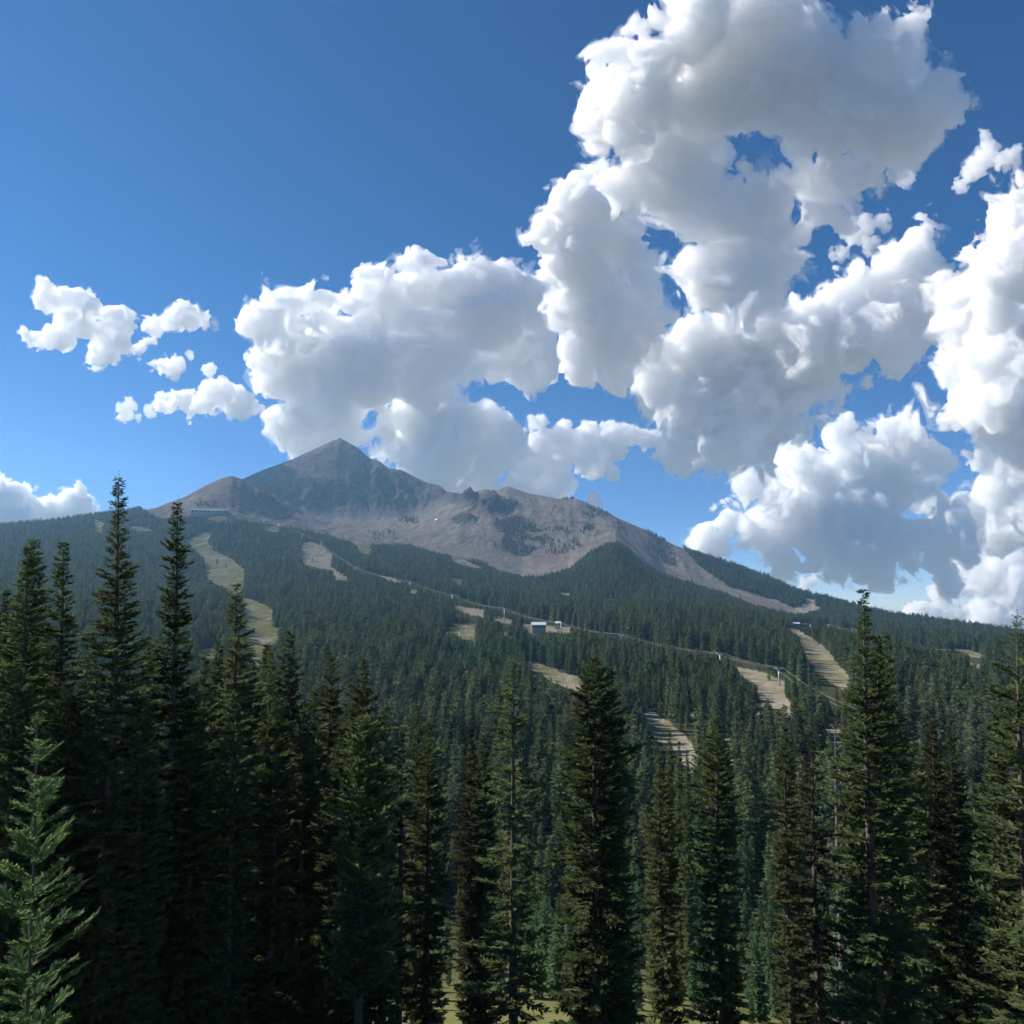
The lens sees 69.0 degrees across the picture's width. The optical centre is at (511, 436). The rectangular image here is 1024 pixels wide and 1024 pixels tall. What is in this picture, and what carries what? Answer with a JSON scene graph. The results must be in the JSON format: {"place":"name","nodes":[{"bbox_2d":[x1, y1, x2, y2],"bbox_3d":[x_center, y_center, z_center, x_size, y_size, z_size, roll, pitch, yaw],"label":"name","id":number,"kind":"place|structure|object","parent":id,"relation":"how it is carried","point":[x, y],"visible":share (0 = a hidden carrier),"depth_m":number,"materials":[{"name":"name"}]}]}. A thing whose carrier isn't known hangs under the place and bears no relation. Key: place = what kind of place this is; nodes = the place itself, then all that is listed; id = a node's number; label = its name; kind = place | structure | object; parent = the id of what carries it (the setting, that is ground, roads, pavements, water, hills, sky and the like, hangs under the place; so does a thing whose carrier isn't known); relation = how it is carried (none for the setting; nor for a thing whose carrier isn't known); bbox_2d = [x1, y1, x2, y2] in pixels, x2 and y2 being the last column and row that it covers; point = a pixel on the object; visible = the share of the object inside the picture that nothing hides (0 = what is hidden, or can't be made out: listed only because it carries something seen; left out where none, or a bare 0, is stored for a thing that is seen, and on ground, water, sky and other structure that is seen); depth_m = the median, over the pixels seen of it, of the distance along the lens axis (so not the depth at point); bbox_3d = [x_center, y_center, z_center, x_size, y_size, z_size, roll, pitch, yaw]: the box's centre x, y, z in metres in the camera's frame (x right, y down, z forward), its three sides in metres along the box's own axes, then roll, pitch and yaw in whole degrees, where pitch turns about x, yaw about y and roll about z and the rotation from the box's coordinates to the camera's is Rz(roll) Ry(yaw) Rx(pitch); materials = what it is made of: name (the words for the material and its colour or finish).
{"place":"outdoors","nodes":[
{"label":"outdoors","id":0,"kind":"place"},
{"bbox_2d":[14,439,1000,1023],"bbox_3d":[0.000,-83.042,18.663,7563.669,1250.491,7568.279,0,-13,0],"label":"mountain terrain","id":1,"kind":"structure","parent":0,"point":[342,489],"depth_m":2180.74,"materials":[{"name":"grey stone"}]},
{"bbox_2d":[0,585,18,698],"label":"conifer tree","id":2,"kind":"object","parent":1,"relation":"on","point":[2,610],"visible":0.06,"depth_m":51.79,"materials":[{"name":"green plant"}]},
{"bbox_2d":[0,579,26,936],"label":"conifer tree","id":3,"kind":"object","parent":1,"relation":"on","point":[2,661],"visible":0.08,"depth_m":38.05,"materials":[{"name":"green plant"}]},
{"bbox_2d":[0,654,57,1023],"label":"conifer tree","id":4,"kind":"object","parent":1,"relation":"on","point":[10,757],"visible":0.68,"depth_m":33.42,"materials":[{"name":"green plant"}]},
{"bbox_2d":[0,543,62,1014],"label":"conifer tree","id":5,"kind":"object","parent":1,"relation":"on","point":[26,652],"visible":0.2,"depth_m":40.56,"materials":[{"name":"green plant"}]},
{"bbox_2d":[0,536,73,821],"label":"conifer tree","id":6,"kind":"object","parent":1,"relation":"on","point":[37,603],"visible":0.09,"depth_m":46.75,"materials":[{"name":"green plant"}]},
{"bbox_2d":[0,712,100,1023],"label":"conifer tree","id":7,"kind":"object","parent":1,"relation":"on","point":[43,791],"visible":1,"depth_m":8.48,"materials":[{"name":"green plant"}]},
{"bbox_2d":[18,538,92,995],"bbox_3d":[-24.995,21.084,40.802,5.718,31.336,5.240,-7,-14,28],"label":"conifer tree","id":8,"kind":"object","parent":1,"relation":"on","point":[56,666],"visible":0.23,"depth_m":42.96,"materials":[{"name":"green plant"}]},
{"bbox_2d":[20,676,104,1023],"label":"conifer tree","id":9,"kind":"object","parent":1,"relation":"on","point":[55,729],"visible":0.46,"depth_m":35.84,"materials":[{"name":"green plant"}]},
{"bbox_2d":[68,647,121,1023],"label":"conifer tree","id":10,"kind":"object","parent":1,"relation":"on","point":[95,756],"visible":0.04,"depth_m":47.82,"materials":[{"name":"green plant"}]},
{"bbox_2d":[31,470,180,1023],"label":"conifer tree","id":11,"kind":"object","parent":1,"relation":"on","point":[112,765],"visible":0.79,"depth_m":36.43,"materials":[{"name":"green plant"}]},
{"bbox_2d":[91,692,178,1023],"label":"conifer tree","id":12,"kind":"object","parent":1,"relation":"on","point":[148,943],"visible":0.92,"depth_m":35.77,"materials":[{"name":"green plant"}]},
{"bbox_2d":[114,630,166,989],"bbox_3d":[-25.722,28.522,50.992,5.411,29.733,5.503,0,-13,0],"label":"conifer tree","id":13,"kind":"object","parent":1,"relation":"on","point":[147,637],"visible":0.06,"depth_m":53.46,"materials":[{"name":"green plant"}]},
{"bbox_2d":[112,495,211,1023],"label":"conifer tree","id":14,"kind":"object","parent":1,"relation":"on","point":[174,682],"visible":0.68,"depth_m":40.11,"materials":[{"name":"green plant"}]},
{"bbox_2d":[154,675,226,1023],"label":"conifer tree","id":15,"kind":"object","parent":1,"relation":"on","point":[194,963],"visible":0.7,"depth_m":39.00,"materials":[{"name":"green plant"}]},
{"bbox_2d":[159,648,247,1020],"bbox_3d":[-17.495,24.378,41.828,4.757,24.100,4.467,0,-13,0],"label":"conifer tree","id":16,"kind":"object","parent":1,"relation":"on","point":[213,738],"visible":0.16,"depth_m":43.64,"materials":[{"name":"green plant"}]},
{"bbox_2d":[190,508,225,517],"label":"mountain lodge","id":17,"kind":"structure","parent":1,"relation":"on","point":[195,512],"depth_m":2028.28,"materials":[{"name":"grey metal"}]},
{"bbox_2d":[191,635,237,992],"bbox_3d":[-20.989,29.172,52.472,5.544,29.455,5.120,0,-13,0],"label":"conifer tree","id":18,"kind":"object","parent":1,"relation":"on","point":[214,674],"visible":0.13,"depth_m":55.06,"materials":[{"name":"green plant"}]},
{"bbox_2d":[185,687,261,1023],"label":"conifer tree","id":19,"kind":"object","parent":1,"relation":"on","point":[226,969],"visible":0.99,"depth_m":38.83,"materials":[{"name":"green plant"}]},
{"bbox_2d":[203,582,264,1019],"bbox_3d":[-17.516,24.554,47.820,5.296,30.551,5.225,10,-16,-37],"label":"conifer tree","id":20,"kind":"object","parent":1,"relation":"on","point":[235,651],"visible":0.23,"depth_m":49.11,"materials":[{"name":"green plant"}]},
{"bbox_2d":[219,646,270,1023],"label":"conifer tree","id":21,"kind":"object","parent":1,"relation":"on","point":[256,756],"visible":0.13,"depth_m":53.59,"materials":[{"name":"green plant"}]},
{"bbox_2d":[246,639,277,987],"bbox_3d":[-19.558,32.328,59.017,5.130,31.501,4.668,0,-13,0],"label":"conifer tree","id":22,"kind":"object","parent":1,"relation":"on","point":[264,659],"visible":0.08,"depth_m":61.76,"materials":[{"name":"green plant"}]},
{"bbox_2d":[253,645,284,958],"bbox_3d":[-17.912,30.876,55.724,5.316,29.508,5.339,0,-13,0],"label":"conifer tree","id":23,"kind":"object","parent":1,"relation":"on","point":[268,685],"visible":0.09,"depth_m":58.02,"materials":[{"name":"green plant"}]},
{"bbox_2d":[237,686,317,1023],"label":"conifer tree","id":24,"kind":"object","parent":1,"relation":"on","point":[272,942],"visible":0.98,"depth_m":40.27,"materials":[{"name":"green plant"}]},
{"bbox_2d":[238,629,322,1022],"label":"conifer tree","id":25,"kind":"object","parent":1,"relation":"on","point":[288,688],"visible":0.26,"depth_m":46.76,"materials":[{"name":"green plant"}]},
{"bbox_2d":[270,704,326,1023],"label":"conifer tree","id":26,"kind":"object","parent":1,"relation":"on","point":[306,887],"visible":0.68,"depth_m":43.62,"materials":[{"name":"green plant"}]},
{"bbox_2d":[289,684,338,1023],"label":"conifer tree","id":27,"kind":"object","parent":1,"relation":"on","point":[316,777],"visible":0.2,"depth_m":52.06,"materials":[{"name":"green plant"}]},
{"bbox_2d":[310,647,345,1022],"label":"conifer tree","id":28,"kind":"object","parent":1,"relation":"on","point":[331,731],"visible":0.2,"depth_m":56.94,"materials":[{"name":"green plant"}]},
{"bbox_2d":[308,724,372,1023],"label":"conifer tree","id":29,"kind":"object","parent":1,"relation":"on","point":[329,995],"visible":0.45,"depth_m":41.79,"materials":[{"name":"green plant"}]},
{"bbox_2d":[311,657,403,1023],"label":"conifer tree","id":30,"kind":"object","parent":1,"relation":"on","point":[372,1015],"visible":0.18,"depth_m":50.39,"materials":[{"name":"green plant"}]},
{"bbox_2d":[320,713,410,1023],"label":"conifer tree","id":31,"kind":"object","parent":1,"relation":"on","point":[368,827],"visible":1,"depth_m":37.09,"materials":[{"name":"green plant"}]},
{"bbox_2d":[363,703,406,1023],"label":"conifer tree","id":32,"kind":"object","parent":1,"relation":"on","point":[385,1007],"visible":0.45,"depth_m":48.68,"materials":[{"name":"green plant"}]},
{"bbox_2d":[380,736,394,783],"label":"conifer tree","id":33,"kind":"object","parent":1,"relation":"on","point":[393,743],"visible":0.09,"depth_m":262.93,"materials":[{"name":"green plant"}]},
{"bbox_2d":[386,724,428,1023],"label":"conifer tree","id":34,"kind":"object","parent":1,"relation":"on","point":[405,981],"visible":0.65,"depth_m":53.54,"materials":[{"name":"green plant"}]},
{"bbox_2d":[402,723,415,756],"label":"conifer tree","id":35,"kind":"object","parent":1,"relation":"on","point":[408,737],"visible":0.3,"depth_m":278.78,"materials":[{"name":"green plant"}]},
{"bbox_2d":[398,700,438,1023],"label":"conifer tree","id":36,"kind":"object","parent":1,"relation":"on","point":[416,748],"visible":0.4,"depth_m":70.98,"materials":[{"name":"green plant"}]},
{"bbox_2d":[403,722,458,1023],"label":"conifer tree","id":37,"kind":"object","parent":1,"relation":"on","point":[426,943],"visible":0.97,"depth_m":55.23,"materials":[{"name":"green plant"}]},
{"bbox_2d":[434,736,445,776],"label":"conifer tree","id":38,"kind":"object","parent":1,"relation":"on","point":[439,740],"visible":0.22,"depth_m":267.59,"materials":[{"name":"green plant"}]},
{"bbox_2d":[439,729,452,773],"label":"conifer tree","id":39,"kind":"object","parent":1,"relation":"on","point":[446,738],"visible":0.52,"depth_m":285.58,"materials":[{"name":"green plant"}]},
{"bbox_2d":[445,750,452,798],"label":"conifer tree","id":40,"kind":"object","parent":1,"relation":"on","point":[447,767],"visible":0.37,"depth_m":271.73,"materials":[{"name":"green plant"}]},
{"bbox_2d":[445,742,464,791],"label":"conifer tree","id":41,"kind":"object","parent":1,"relation":"on","point":[453,759],"visible":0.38,"depth_m":255.32,"materials":[{"name":"green plant"}]},
{"bbox_2d":[457,744,468,789],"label":"conifer tree","id":42,"kind":"object","parent":1,"relation":"on","point":[461,760],"visible":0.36,"depth_m":263.34,"materials":[{"name":"green plant"}]},
{"bbox_2d":[448,724,494,1023],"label":"conifer tree","id":43,"kind":"object","parent":1,"relation":"on","point":[465,860],"visible":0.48,"depth_m":59.62,"materials":[{"name":"green plant"}]},
{"bbox_2d":[456,732,508,1023],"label":"conifer tree","id":44,"kind":"object","parent":1,"relation":"on","point":[480,906],"visible":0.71,"depth_m":53.83,"materials":[{"name":"green plant"}]},
{"bbox_2d":[491,733,500,771],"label":"conifer tree","id":45,"kind":"object","parent":1,"relation":"on","point":[495,745],"visible":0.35,"depth_m":279.94,"materials":[{"name":"green plant"}]},
{"bbox_2d":[453,656,557,1023],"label":"conifer tree","id":46,"kind":"object","parent":1,"relation":"on","point":[511,1008],"visible":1,"depth_m":43.26,"materials":[{"name":"green plant"}]},
{"bbox_2d":[502,730,511,765],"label":"conifer tree","id":47,"kind":"object","parent":1,"relation":"on","point":[507,761],"visible":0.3,"depth_m":292.05,"materials":[{"name":"green plant"}]},
{"bbox_2d":[531,622,545,632],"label":"lodge","id":48,"kind":"structure","parent":1,"relation":"on","point":[538,627],"depth_m":822.29,"materials":[{"name":"white metal"}]},
{"bbox_2d":[529,729,550,792],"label":"conifer tree","id":49,"kind":"object","parent":1,"relation":"on","point":[538,753],"visible":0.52,"depth_m":260.94,"materials":[{"name":"green plant"}]},
{"bbox_2d":[533,741,555,798],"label":"conifer tree","id":50,"kind":"object","parent":1,"relation":"on","point":[539,761],"visible":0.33,"depth_m":259.90,"materials":[{"name":"green plant"}]},
{"bbox_2d":[546,742,556,788],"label":"conifer tree","id":51,"kind":"object","parent":1,"relation":"on","point":[550,749],"visible":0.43,"depth_m":273.01,"materials":[{"name":"green plant"}]},
{"bbox_2d":[545,652,651,1023],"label":"conifer tree","id":52,"kind":"object","parent":1,"relation":"on","point":[596,896],"visible":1,"depth_m":37.52,"materials":[{"name":"green plant"}]},
{"bbox_2d":[586,663,641,1023],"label":"conifer tree","id":53,"kind":"object","parent":1,"relation":"on","point":[625,795],"visible":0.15,"depth_m":40.67,"materials":[{"name":"green plant"}]},
{"bbox_2d":[634,736,643,768],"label":"conifer tree","id":54,"kind":"object","parent":1,"relation":"on","point":[638,758],"visible":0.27,"depth_m":272.18,"materials":[{"name":"green plant"}]},
{"bbox_2d":[637,746,652,813],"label":"conifer tree","id":55,"kind":"object","parent":1,"relation":"on","point":[645,774],"visible":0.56,"depth_m":254.82,"materials":[{"name":"green plant"}]},
{"bbox_2d":[640,748,688,1023],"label":"conifer tree","id":56,"kind":"object","parent":1,"relation":"on","point":[666,1004],"visible":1,"depth_m":52.66,"materials":[{"name":"green plant"}]},
{"bbox_2d":[661,732,678,968],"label":"conifer tree","id":57,"kind":"object","parent":1,"relation":"on","point":[670,775],"visible":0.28,"depth_m":108.30,"materials":[{"name":"green plant"}]},
{"bbox_2d":[671,741,687,996],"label":"conifer tree","id":58,"kind":"object","parent":1,"relation":"on","point":[680,940],"visible":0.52,"depth_m":104.65,"materials":[{"name":"green plant"}]},
{"bbox_2d":[678,749,697,994],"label":"conifer tree","id":59,"kind":"object","parent":1,"relation":"on","point":[690,888],"visible":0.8,"depth_m":102.20,"materials":[{"name":"green plant"}]},
{"bbox_2d":[690,713,703,780],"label":"conifer tree","id":60,"kind":"object","parent":1,"relation":"on","point":[697,736],"visible":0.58,"depth_m":285.18,"materials":[{"name":"green plant"}]},
{"bbox_2d":[697,719,710,768],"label":"conifer tree","id":61,"kind":"object","parent":1,"relation":"on","point":[703,729],"visible":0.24,"depth_m":277.90,"materials":[{"name":"green plant"}]},
{"bbox_2d":[681,713,754,1023],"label":"conifer tree","id":62,"kind":"object","parent":1,"relation":"on","point":[727,939],"visible":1,"depth_m":51.94,"materials":[{"name":"green plant"}]},
{"bbox_2d":[737,734,754,783],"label":"conifer tree","id":63,"kind":"object","parent":1,"relation":"on","point":[743,746],"visible":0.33,"depth_m":270.36,"materials":[{"name":"green plant"}]},
{"bbox_2d":[749,739,763,798],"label":"conifer tree","id":64,"kind":"object","parent":1,"relation":"on","point":[755,746],"visible":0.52,"depth_m":263.22,"materials":[{"name":"green plant"}]},
{"bbox_2d":[765,751,781,799],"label":"conifer tree","id":65,"kind":"object","parent":1,"relation":"on","point":[774,761],"visible":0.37,"depth_m":247.96,"materials":[{"name":"green plant"}]},
{"bbox_2d":[763,724,814,1023],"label":"conifer tree","id":66,"kind":"object","parent":1,"relation":"on","point":[786,962],"visible":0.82,"depth_m":62.72,"materials":[{"name":"green plant"}]},
{"bbox_2d":[788,718,804,761],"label":"conifer tree","id":67,"kind":"object","parent":1,"relation":"on","point":[790,733],"visible":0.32,"depth_m":276.88,"materials":[{"name":"green plant"}]},
{"bbox_2d":[792,732,807,781],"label":"conifer tree","id":68,"kind":"object","parent":1,"relation":"on","point":[797,749],"visible":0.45,"depth_m":263.44,"materials":[{"name":"green plant"}]},
{"bbox_2d":[791,707,811,783],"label":"conifer tree","id":69,"kind":"object","parent":1,"relation":"on","point":[803,751],"visible":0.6,"depth_m":267.06,"materials":[{"name":"green plant"}]},
{"bbox_2d":[777,736,846,1023],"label":"conifer tree","id":70,"kind":"object","parent":1,"relation":"on","point":[816,988],"visible":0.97,"depth_m":51.90,"materials":[{"name":"green plant"}]},
{"bbox_2d":[810,750,831,796],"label":"conifer tree","id":71,"kind":"object","parent":1,"relation":"on","point":[819,758],"visible":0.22,"depth_m":234.91,"materials":[{"name":"green plant"}]},
{"bbox_2d":[821,709,851,1023],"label":"snag","id":72,"kind":"object","parent":1,"relation":"on","point":[840,936],"visible":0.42,"depth_m":55.70,"materials":[{"name":"grey wood"}]},
{"bbox_2d":[810,588,960,1023],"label":"conifer tree","id":73,"kind":"object","parent":1,"relation":"on","point":[868,939],"visible":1,"depth_m":34.27,"materials":[{"name":"green plant"}]},
{"bbox_2d":[859,630,917,1019],"bbox_3d":[20.582,23.375,41.057,3.677,24.617,3.021,-12,-17,42],"label":"conifer tree","id":74,"kind":"object","parent":1,"relation":"on","point":[897,977],"visible":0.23,"depth_m":41.32,"materials":[{"name":"green plant"}]},
{"bbox_2d":[854,629,930,1022],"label":"conifer tree","id":75,"kind":"object","parent":1,"relation":"on","point":[897,716],"visible":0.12,"depth_m":43.60,"materials":[{"name":"green plant"}]},
{"bbox_2d":[913,719,929,776],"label":"conifer tree","id":76,"kind":"object","parent":1,"relation":"on","point":[920,728],"visible":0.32,"depth_m":239.45,"materials":[{"name":"green plant"}]},
{"bbox_2d":[896,736,958,1023],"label":"conifer tree","id":77,"kind":"object","parent":1,"relation":"on","point":[929,886],"visible":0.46,"depth_m":46.20,"materials":[{"name":"green plant"}]},
{"bbox_2d":[915,717,965,1023],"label":"conifer tree","id":78,"kind":"object","parent":1,"relation":"on","point":[931,774],"visible":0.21,"depth_m":50.53,"materials":[{"name":"green plant"}]},
{"bbox_2d":[936,729,949,767],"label":"conifer tree","id":79,"kind":"object","parent":1,"relation":"on","point":[942,739],"visible":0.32,"depth_m":247.91,"materials":[{"name":"green plant"}]},
{"bbox_2d":[924,727,994,1023],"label":"conifer tree","id":80,"kind":"object","parent":1,"relation":"on","point":[959,989],"visible":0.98,"depth_m":45.34,"materials":[{"name":"green plant"}]},
{"bbox_2d":[960,731,983,766],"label":"conifer tree","id":81,"kind":"object","parent":1,"relation":"on","point":[967,738],"visible":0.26,"depth_m":233.58,"materials":[{"name":"green plant"}]},
{"bbox_2d":[962,742,985,793],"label":"conifer tree","id":82,"kind":"object","parent":1,"relation":"on","point":[972,752],"visible":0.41,"depth_m":224.00,"materials":[{"name":"green plant"}]},
{"bbox_2d":[970,745,986,784],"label":"conifer tree","id":83,"kind":"object","parent":1,"relation":"on","point":[978,770],"visible":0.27,"depth_m":225.82,"materials":[{"name":"green plant"}]},
{"bbox_2d":[956,610,1023,1023],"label":"conifer tree","id":84,"kind":"object","parent":1,"relation":"on","point":[1014,756],"visible":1,"depth_m":36.89,"materials":[{"name":"green plant"}]},
{"bbox_2d":[970,712,1023,1023],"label":"conifer tree","id":85,"kind":"object","parent":1,"relation":"on","point":[998,1002],"visible":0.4,"depth_m":47.44,"materials":[{"name":"green plant"}]},
{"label":"lift tower","id":86,"kind":"object","parent":1,"relation":"on","visible":0},
{"bbox_2d":[226,509,851,706],"bbox_3d":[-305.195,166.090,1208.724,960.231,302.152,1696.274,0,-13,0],"label":"chairlift cable","id":87,"kind":"object","parent":86,"relation":"attached to","point":[607,633],"visible":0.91,"depth_m":679.23,"materials":[{"name":"metal"}]},
{"bbox_2d":[0,0,1023,629],"label":"sky","id":88,"kind":"structure","parent":0,"point":[739,281],"materials":[{"name":"blue"}]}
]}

